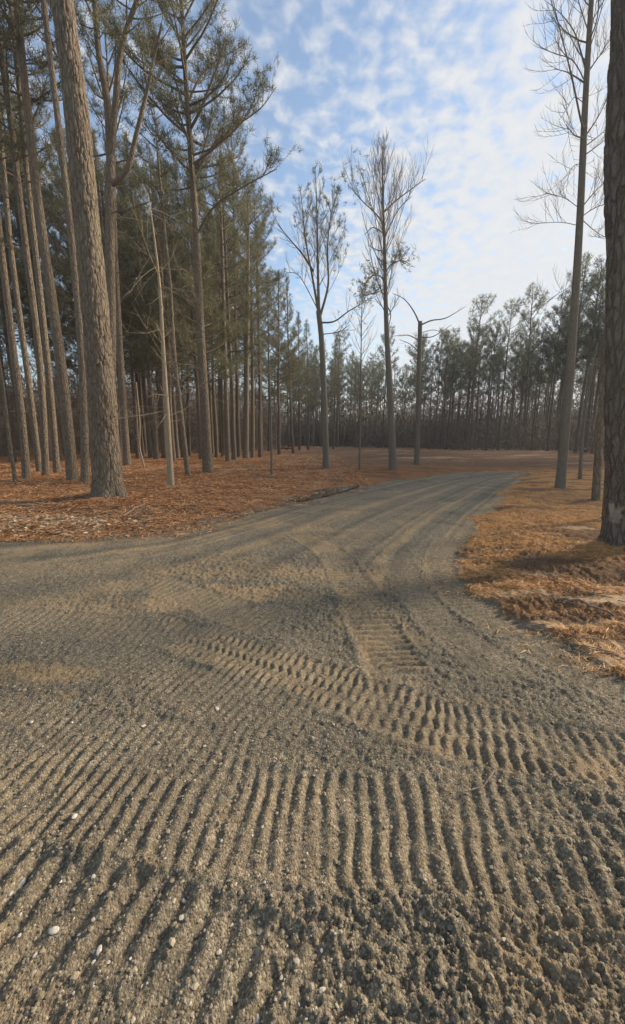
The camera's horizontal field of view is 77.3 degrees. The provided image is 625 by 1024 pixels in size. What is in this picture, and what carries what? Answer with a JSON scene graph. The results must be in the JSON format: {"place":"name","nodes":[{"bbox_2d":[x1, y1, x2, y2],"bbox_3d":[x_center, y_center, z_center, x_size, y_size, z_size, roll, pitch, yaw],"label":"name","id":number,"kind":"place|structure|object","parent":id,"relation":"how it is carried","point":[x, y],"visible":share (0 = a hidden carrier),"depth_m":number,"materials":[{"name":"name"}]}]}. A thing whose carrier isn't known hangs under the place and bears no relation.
{"place":"outdoors","nodes":[
{"label":"outdoors","id":0,"kind":"place"},
{"bbox_2d":[0,0,610,431],"label":"sky","id":1,"kind":"structure","parent":0,"point":[451,74],"materials":[{"name":"blue"}]},
{"bbox_2d":[0,471,624,1023],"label":"gravel road","id":2,"kind":"structure","parent":0,"point":[360,529],"depth_m":1.80,"materials":[{"name":"gravel"}]},
{"bbox_2d":[4,602,564,1022],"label":"pale pebbles","id":3,"kind":"object","parent":2,"relation":"on","point":[321,989],"visible":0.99,"depth_m":1.23,"materials":[{"name":"stone"}]},
{"bbox_2d":[284,485,358,501],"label":"puddle water","id":4,"kind":"structure","parent":2,"relation":"on","point":[328,491],"depth_m":10.85,"materials":[{"name":"grey liquid"}]},
{"bbox_2d":[0,443,624,678],"bbox_3d":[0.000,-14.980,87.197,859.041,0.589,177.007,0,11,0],"label":"forest floor","id":5,"kind":"structure","parent":0,"point":[374,471],"depth_m":8.31,"materials":[{"name":"soil"}]},
{"bbox_2d":[0,231,32,482],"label":"pine tree","id":6,"kind":"object","parent":5,"relation":"on","point":[13,468],"visible":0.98,"depth_m":13.04,"materials":[{"name":"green plant"}]},
{"bbox_2d":[0,110,32,462],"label":"pine tree","id":7,"kind":"object","parent":5,"relation":"on","point":[1,358],"visible":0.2,"depth_m":24.02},
{"bbox_2d":[0,198,49,443],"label":"pine tree","id":8,"kind":"object","parent":5,"relation":"on","point":[2,327],"visible":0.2,"depth_m":23.58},
{"bbox_2d":[0,2,53,471],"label":"pine tree","id":9,"kind":"object","parent":5,"relation":"on","point":[25,358],"visible":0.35,"depth_m":15.89,"materials":[{"name":"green plant"}]},
{"bbox_2d":[0,0,56,478],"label":"pine tree","id":10,"kind":"object","parent":5,"relation":"on","point":[24,448],"visible":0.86,"depth_m":13.50,"materials":[{"name":"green plant"}]},
{"bbox_2d":[0,0,69,475],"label":"pine tree","id":11,"kind":"object","parent":5,"relation":"on","point":[42,391],"visible":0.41,"depth_m":14.02,"materials":[{"name":"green plant"}]},
{"bbox_2d":[0,0,72,472],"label":"pine tree","id":12,"kind":"object","parent":5,"relation":"on","point":[47,363],"visible":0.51,"depth_m":15.00,"materials":[{"name":"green plant"}]},
{"bbox_2d":[0,115,75,460],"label":"pine tree","id":13,"kind":"object","parent":5,"relation":"on","point":[32,344],"visible":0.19,"depth_m":23.44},
{"bbox_2d":[0,75,76,460],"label":"pine tree","id":14,"kind":"object","parent":5,"relation":"on","point":[16,120],"visible":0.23,"depth_m":22.87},
{"bbox_2d":[0,0,78,479],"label":"pine tree","id":15,"kind":"object","parent":5,"relation":"on","point":[71,468],"visible":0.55,"depth_m":12.82,"materials":[{"name":"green plant"}]},
{"bbox_2d":[5,149,73,418],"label":"pine tree","id":16,"kind":"object","parent":5,"relation":"on","point":[26,303],"visible":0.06,"depth_m":28.27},
{"bbox_2d":[1,0,95,482],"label":"pine tree","id":17,"kind":"object","parent":5,"relation":"on","point":[84,433],"visible":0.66,"depth_m":11.65,"materials":[{"name":"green plant"}]},
{"bbox_2d":[9,0,127,497],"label":"pine tree","id":18,"kind":"object","parent":5,"relation":"on","point":[107,480],"visible":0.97,"depth_m":8.42,"materials":[{"name":"brown plant"}]},
{"bbox_2d":[39,127,104,418],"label":"pine tree","id":19,"kind":"object","parent":5,"relation":"on","point":[45,190],"visible":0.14,"depth_m":23.65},
{"bbox_2d":[0,513,149,536],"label":"wood chips","id":20,"kind":"object","parent":5,"relation":"on","point":[59,518],"visible":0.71,"depth_m":6.67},
{"bbox_2d":[31,126,127,412],"bbox_3d":[-12.563,-11.105,21.145,4.565,17.081,4.816,8,15,44],"label":"pine tree","id":21,"kind":"object","parent":5,"relation":"on","point":[67,270],"visible":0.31,"depth_m":19.96,"materials":[{"name":"plant"}]},
{"bbox_2d":[47,154,130,415],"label":"pine tree","id":22,"kind":"object","parent":5,"relation":"on","point":[70,362],"visible":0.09,"depth_m":25.50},
{"bbox_2d":[58,157,141,424],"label":"pine tree","id":23,"kind":"object","parent":5,"relation":"on","point":[98,167],"visible":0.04,"depth_m":28.82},
{"bbox_2d":[54,0,153,465],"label":"pine tree","id":24,"kind":"object","parent":5,"relation":"on","point":[122,398],"visible":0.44,"depth_m":18.53,"materials":[{"name":"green plant"}]},
{"bbox_2d":[59,125,152,458],"bbox_3d":[-13.717,-13.493,25.434,6.942,20.269,4.888,4,11,18],"label":"pine tree","id":25,"kind":"object","parent":5,"relation":"on","point":[97,177],"visible":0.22,"depth_m":25.59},
{"bbox_2d":[51,0,191,394],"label":"forked pine","id":26,"kind":"object","parent":5,"relation":"on","point":[112,181],"visible":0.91,"depth_m":12.06,"materials":[{"name":"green plant"}]},
{"bbox_2d":[102,168,157,456],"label":"pine tree","id":27,"kind":"object","parent":5,"relation":"on","point":[141,433],"visible":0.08,"depth_m":33.70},
{"bbox_2d":[99,145,164,458],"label":"pine tree","id":28,"kind":"object","parent":5,"relation":"on","point":[149,444],"visible":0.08,"depth_m":30.47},
{"bbox_2d":[116,199,158,458],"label":"pine tree","id":29,"kind":"object","parent":5,"relation":"on","point":[136,432],"visible":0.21,"depth_m":28.49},
{"bbox_2d":[128,204,158,452],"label":"pine tree","id":30,"kind":"object","parent":5,"relation":"on","point":[144,434],"depth_m":37.91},
{"bbox_2d":[116,126,178,458],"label":"pine tree","id":31,"kind":"object","parent":5,"relation":"on","point":[144,338],"visible":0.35,"depth_m":24.09,"materials":[{"name":"plant"}]},
{"bbox_2d":[115,51,197,474],"bbox_3d":[-5.203,-8.171,13.992,2.619,13.959,2.436,0,11,0],"label":"pine tree","id":32,"kind":"object","parent":5,"relation":"on","point":[178,391],"visible":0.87,"depth_m":13.32,"materials":[{"name":"green plant"}]},
{"bbox_2d":[129,238,185,434],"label":"pine tree","id":33,"kind":"object","parent":5,"relation":"on","point":[156,381],"visible":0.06,"depth_m":32.97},
{"bbox_2d":[124,139,191,457],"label":"pine tree","id":34,"kind":"object","parent":5,"relation":"on","point":[163,443],"visible":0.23,"depth_m":26.45,"materials":[{"name":"plant"}]},
{"bbox_2d":[107,180,224,485],"bbox_3d":[-4.393,-4.793,11.453,4.203,8.388,3.830,-9,14,-39],"label":"dead tree","id":35,"kind":"object","parent":5,"relation":"on","point":[169,461],"visible":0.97,"depth_m":11.70,"materials":[{"name":"wood"}]},
{"bbox_2d":[128,155,210,460],"bbox_3d":[-8.164,-11.063,22.445,4.476,16.452,4.339,-3,11,-17],"label":"pine tree","id":36,"kind":"object","parent":5,"relation":"on","point":[166,317],"visible":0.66,"depth_m":21.59,"materials":[{"name":"plant"}]},
{"bbox_2d":[149,159,190,457],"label":"pine tree","id":37,"kind":"object","parent":5,"relation":"on","point":[177,198],"visible":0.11,"depth_m":29.50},
{"bbox_2d":[137,206,209,457],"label":"pine tree","id":38,"kind":"object","parent":5,"relation":"on","point":[176,441],"visible":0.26,"depth_m":28.80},
{"bbox_2d":[152,236,218,455],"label":"pine tree","id":39,"kind":"object","parent":5,"relation":"on","point":[187,397],"visible":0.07,"depth_m":35.53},
{"bbox_2d":[156,138,224,425],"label":"pine tree","id":40,"kind":"object","parent":5,"relation":"on","point":[176,172],"visible":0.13,"depth_m":29.01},
{"bbox_2d":[158,191,227,458],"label":"pine tree","id":41,"kind":"object","parent":5,"relation":"on","point":[193,336],"visible":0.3,"depth_m":25.81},
{"bbox_2d":[142,136,247,424],"bbox_3d":[-6.278,-10.805,20.981,5.680,16.584,4.000,-4,12,-18],"label":"pine tree","id":42,"kind":"object","parent":5,"relation":"on","point":[181,273],"visible":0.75,"depth_m":20.80,"materials":[{"name":"plant"}]},
{"bbox_2d":[97,0,301,472],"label":"pine tree","id":43,"kind":"object","parent":5,"relation":"on","point":[186,112],"visible":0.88,"depth_m":14.23,"materials":[{"name":"green plant"}]},
{"bbox_2d":[188,248,219,453],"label":"pine tree","id":44,"kind":"object","parent":5,"relation":"on","point":[211,421],"visible":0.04,"depth_m":39.37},
{"bbox_2d":[0,454,412,543],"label":"pine straw","id":45,"kind":"object","parent":5,"relation":"on","point":[33,500],"visible":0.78,"depth_m":9.18,"materials":[{"name":"plant"}]},
{"bbox_2d":[184,206,242,456],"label":"pine tree","id":46,"kind":"object","parent":5,"relation":"on","point":[216,449],"visible":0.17,"depth_m":31.49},
{"bbox_2d":[182,130,249,460],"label":"pine tree","id":47,"kind":"object","parent":5,"relation":"on","point":[225,383],"visible":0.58,"depth_m":22.41,"materials":[{"name":"green plant"}]},
{"bbox_2d":[196,297,235,455],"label":"pine tree","id":48,"kind":"object","parent":5,"relation":"on","point":[220,430],"visible":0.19,"depth_m":34.35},
{"bbox_2d":[190,217,252,454],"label":"pine tree","id":49,"kind":"object","parent":5,"relation":"on","point":[223,421],"visible":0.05,"depth_m":36.08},
{"bbox_2d":[191,147,266,459],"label":"pine tree","id":50,"kind":"object","parent":5,"relation":"on","point":[225,221],"visible":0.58,"depth_m":24.25,"materials":[{"name":"plant"}]},
{"bbox_2d":[199,121,263,456],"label":"pine tree","id":51,"kind":"object","parent":5,"relation":"on","point":[232,146],"visible":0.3,"depth_m":30.37,"materials":[{"name":"plant"}]},
{"bbox_2d":[220,292,267,443],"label":"pine tree","id":52,"kind":"object","parent":5,"relation":"on","point":[243,375],"visible":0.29,"depth_m":34.97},
{"bbox_2d":[228,270,267,425],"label":"pine tree","id":53,"kind":"object","parent":5,"relation":"on","point":[256,362],"visible":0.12,"depth_m":38.49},
{"bbox_2d":[222,169,274,457],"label":"pine tree","id":54,"kind":"object","parent":5,"relation":"on","point":[247,246],"visible":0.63,"depth_m":26.33,"materials":[{"name":"green plant"}]},
{"bbox_2d":[231,236,272,457],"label":"pine tree","id":55,"kind":"object","parent":5,"relation":"on","point":[252,450],"visible":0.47,"depth_m":28.30,"materials":[{"name":"green plant"}]},
{"bbox_2d":[234,212,284,456],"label":"pine tree","id":56,"kind":"object","parent":5,"relation":"on","point":[257,355],"visible":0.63,"depth_m":29.30,"materials":[{"name":"plant"}]},
{"bbox_2d":[231,180,288,453],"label":"pine tree","id":57,"kind":"object","parent":5,"relation":"on","point":[264,219],"visible":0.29,"depth_m":35.09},
{"bbox_2d":[252,313,287,474],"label":"sapling","id":58,"kind":"object","parent":5,"relation":"on","point":[271,458],"visible":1,"depth_m":15.44,"materials":[{"name":"grey plant"}]},
{"bbox_2d":[249,277,297,450],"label":"pine tree","id":59,"kind":"object","parent":5,"relation":"on","point":[264,395],"visible":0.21,"depth_m":44.55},
{"bbox_2d":[257,268,301,453],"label":"pine tree","id":60,"kind":"object","parent":5,"relation":"on","point":[278,349],"visible":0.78,"depth_m":35.18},
{"bbox_2d":[265,276,314,452],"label":"pine tree","id":61,"kind":"object","parent":5,"relation":"on","point":[290,389],"visible":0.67,"depth_m":37.58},
{"bbox_2d":[0,379,596,446],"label":"distant wood stems","id":62,"kind":"object","parent":5,"relation":"on","point":[406,420],"visible":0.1,"depth_m":74.86,"materials":[{"name":"wood"}]},
{"bbox_2d":[283,310,315,449],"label":"pine tree","id":63,"kind":"object","parent":5,"relation":"on","point":[299,390],"visible":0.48,"depth_m":47.12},
{"bbox_2d":[0,361,604,456],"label":"thicket","id":64,"kind":"object","parent":5,"relation":"on","point":[504,443],"visible":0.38,"depth_m":50.02,"materials":[{"name":"plant"}]},
{"bbox_2d":[0,366,604,446],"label":"distant brush","id":65,"kind":"object","parent":5,"relation":"on","point":[347,438],"visible":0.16,"depth_m":75.67,"materials":[{"name":"plant"}]},
{"bbox_2d":[291,317,320,449],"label":"pine tree","id":66,"kind":"object","parent":5,"relation":"on","point":[305,380],"visible":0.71,"depth_m":49.06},
{"bbox_2d":[0,458,624,659],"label":"fallen twigs","id":67,"kind":"object","parent":5,"relation":"on","point":[583,645],"depth_m":4.91,"materials":[{"name":"wood"}]},
{"bbox_2d":[306,359,320,446],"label":"pine tree","id":68,"kind":"object","parent":5,"relation":"on","point":[316,380],"visible":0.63,"depth_m":66.41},
{"bbox_2d":[268,159,379,468],"bbox_3d":[0.553,-8.272,17.367,5.157,12.919,1.990,3,11,18],"label":"three stemmed tree","id":69,"kind":"object","parent":5,"relation":"on","point":[324,410],"visible":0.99,"depth_m":16.97,"materials":[{"name":"grey plant"}]},
{"bbox_2d":[327,336,346,448],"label":"pine tree","id":70,"kind":"object","parent":5,"relation":"on","point":[333,381],"visible":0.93,"depth_m":50.97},
{"bbox_2d":[329,329,351,446],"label":"pine tree","id":71,"kind":"object","parent":5,"relation":"on","point":[341,365],"visible":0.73,"depth_m":62.95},
{"bbox_2d":[345,351,359,445],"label":"pine tree","id":72,"kind":"object","parent":5,"relation":"on","point":[351,356],"visible":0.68,"depth_m":73.91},
{"bbox_2d":[347,361,361,446],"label":"pine tree","id":73,"kind":"object","parent":5,"relation":"on","point":[358,381],"visible":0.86,"depth_m":64.32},
{"bbox_2d":[338,295,384,469],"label":"sapling","id":74,"kind":"object","parent":5,"relation":"on","point":[360,384],"visible":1,"depth_m":17.25,"materials":[{"name":"grey plant"}]},
{"bbox_2d":[361,361,373,444],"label":"pine tree","id":75,"kind":"object","parent":5,"relation":"on","point":[364,373],"visible":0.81,"depth_m":71.32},
{"bbox_2d":[370,361,385,440],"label":"pine tree","id":76,"kind":"object","parent":5,"relation":"on","point":[380,379],"visible":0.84,"depth_m":70.71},
{"bbox_2d":[333,130,434,469],"bbox_3d":[2.775,-8.414,16.702,4.068,13.357,2.570,0,11,0],"label":"tall bare tree","id":77,"kind":"object","parent":5,"relation":"on","point":[393,465],"visible":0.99,"depth_m":15.82,"materials":[{"name":"grey plant"}]},
{"bbox_2d":[375,326,399,447],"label":"pine tree","id":78,"kind":"object","parent":5,"relation":"on","point":[394,352],"visible":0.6,"depth_m":61.83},
{"bbox_2d":[396,373,410,431],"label":"pine tree","id":79,"kind":"object","parent":5,"relation":"on","point":[401,383],"visible":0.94,"depth_m":72.95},
{"bbox_2d":[404,332,430,448],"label":"pine tree","id":80,"kind":"object","parent":5,"relation":"on","point":[423,346],"visible":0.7,"depth_m":54.55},
{"bbox_2d":[392,293,463,464],"bbox_3d":[6.317,-7.366,22.081,3.896,9.610,0.771,1,11,6],"label":"broken snag","id":81,"kind":"object","parent":5,"relation":"on","point":[418,400],"visible":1,"depth_m":21.94,"materials":[{"name":"grey plant"}]},
{"bbox_2d":[421,343,443,448],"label":"pine tree","id":82,"kind":"object","parent":5,"relation":"on","point":[431,373],"visible":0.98,"depth_m":52.47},
{"bbox_2d":[427,332,448,448],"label":"pine tree","id":83,"kind":"object","parent":5,"relation":"on","point":[436,373],"visible":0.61,"depth_m":54.01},
{"bbox_2d":[434,326,462,448],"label":"pine tree","id":84,"kind":"object","parent":5,"relation":"on","point":[446,337],"visible":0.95,"depth_m":52.18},
{"bbox_2d":[441,345,460,448],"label":"pine tree","id":85,"kind":"object","parent":5,"relation":"on","point":[453,379],"visible":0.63,"depth_m":55.37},
{"bbox_2d":[444,349,465,444],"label":"pine tree","id":86,"kind":"object","parent":5,"relation":"on","point":[454,389],"visible":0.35,"depth_m":60.30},
{"bbox_2d":[452,340,478,449],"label":"pine tree","id":87,"kind":"object","parent":5,"relation":"on","point":[464,376],"visible":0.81,"depth_m":54.34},
{"bbox_2d":[460,324,480,449],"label":"pine tree","id":88,"kind":"object","parent":5,"relation":"on","point":[469,334],"visible":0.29,"depth_m":55.83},
{"bbox_2d":[466,338,483,449],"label":"pine tree","id":89,"kind":"object","parent":5,"relation":"on","point":[478,367],"visible":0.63,"depth_m":52.58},
{"bbox_2d":[459,293,500,449],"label":"pine tree","id":90,"kind":"object","parent":5,"relation":"on","point":[479,333],"visible":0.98,"depth_m":46.66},
{"bbox_2d":[468,325,492,449],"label":"pine tree","id":91,"kind":"object","parent":5,"relation":"on","point":[479,382],"visible":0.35,"depth_m":55.71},
{"bbox_2d":[475,317,508,450],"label":"pine tree","id":92,"kind":"object","parent":5,"relation":"on","point":[502,339],"visible":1,"depth_m":45.81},
{"bbox_2d":[477,330,507,449],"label":"pine tree","id":93,"kind":"object","parent":5,"relation":"on","point":[491,362],"visible":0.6,"depth_m":50.15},
{"bbox_2d":[491,345,510,441],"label":"pine tree","id":94,"kind":"object","parent":5,"relation":"on","point":[499,384],"visible":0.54,"depth_m":62.84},
{"bbox_2d":[491,296,528,449],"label":"pine tree","id":95,"kind":"object","parent":5,"relation":"on","point":[506,326],"visible":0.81,"depth_m":49.27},
{"bbox_2d":[505,332,526,438],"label":"pine tree","id":96,"kind":"object","parent":5,"relation":"on","point":[515,363],"visible":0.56,"depth_m":58.69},
{"bbox_2d":[512,329,532,447],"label":"pine tree","id":97,"kind":"object","parent":5,"relation":"on","point":[520,358],"visible":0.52,"depth_m":57.69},
{"bbox_2d":[515,319,543,447],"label":"pine tree","id":98,"kind":"object","parent":5,"relation":"on","point":[533,341],"visible":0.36,"depth_m":52.84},
{"bbox_2d":[435,470,624,682],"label":"pine straw","id":99,"kind":"object","parent":5,"relation":"on","point":[600,629],"visible":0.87,"depth_m":4.07,"materials":[{"name":"plant"}]},
{"bbox_2d":[512,282,549,448],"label":"pine tree","id":100,"kind":"object","parent":5,"relation":"on","point":[525,317],"visible":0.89,"depth_m":46.15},
{"bbox_2d":[525,327,552,450],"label":"pine tree","id":101,"kind":"object","parent":5,"relation":"on","point":[541,349],"visible":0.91,"depth_m":43.45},
{"bbox_2d":[525,331,556,447],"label":"pine tree","id":102,"kind":"object","parent":5,"relation":"on","point":[551,348],"visible":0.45,"depth_m":47.86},
{"bbox_2d":[531,336,565,446],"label":"pine tree","id":103,"kind":"object","parent":5,"relation":"on","point":[552,364],"visible":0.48,"depth_m":49.03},
{"bbox_2d":[539,289,577,450],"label":"pine tree","id":104,"kind":"object","parent":5,"relation":"on","point":[557,311],"visible":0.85,"depth_m":40.80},
{"bbox_2d":[511,0,610,488],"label":"leaning bare tree","id":105,"kind":"object","parent":5,"relation":"on","point":[561,470],"visible":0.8,"depth_m":10.15,"materials":[{"name":"grey plant"}]},
{"bbox_2d":[548,309,591,450],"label":"pine tree","id":106,"kind":"object","parent":5,"relation":"on","point":[562,358],"visible":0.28,"depth_m":42.88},
{"bbox_2d":[552,250,603,429],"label":"pine tree","id":107,"kind":"object","parent":5,"relation":"on","point":[585,266],"visible":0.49,"depth_m":38.52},
{"bbox_2d":[564,255,605,452],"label":"pine tree","id":108,"kind":"object","parent":5,"relation":"on","point":[595,308],"visible":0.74,"depth_m":37.47,"materials":[{"name":"plant"}]},
{"bbox_2d":[573,343,601,478],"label":"sapling","id":109,"kind":"object","parent":5,"relation":"on","point":[582,440],"visible":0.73,"depth_m":13.93,"materials":[{"name":"grey plant"}]},
{"bbox_2d":[575,310,604,448],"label":"pine tree","id":110,"kind":"object","parent":5,"relation":"on","point":[593,394],"visible":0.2,"depth_m":43.20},
{"bbox_2d":[575,286,604,445],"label":"pine tree","id":111,"kind":"object","parent":5,"relation":"on","point":[596,398],"visible":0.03,"depth_m":45.37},
{"bbox_2d":[576,273,605,451],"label":"pine tree","id":112,"kind":"object","parent":5,"relation":"on","point":[592,382],"visible":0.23,"depth_m":40.78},
{"bbox_2d":[579,313,604,453],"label":"pine tree","id":113,"kind":"object","parent":5,"relation":"on","point":[600,330],"visible":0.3,"depth_m":37.41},
{"bbox_2d":[591,314,605,500],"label":"pine tree","id":114,"kind":"object","parent":5,"relation":"on","point":[597,472],"visible":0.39,"depth_m":9.09,"materials":[{"name":"brown plant"}]},
{"bbox_2d":[597,0,624,546],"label":"pine tree","id":115,"kind":"object","parent":5,"relation":"on","point":[612,532],"visible":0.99,"depth_m":4.55,"materials":[{"name":"brown plant"}]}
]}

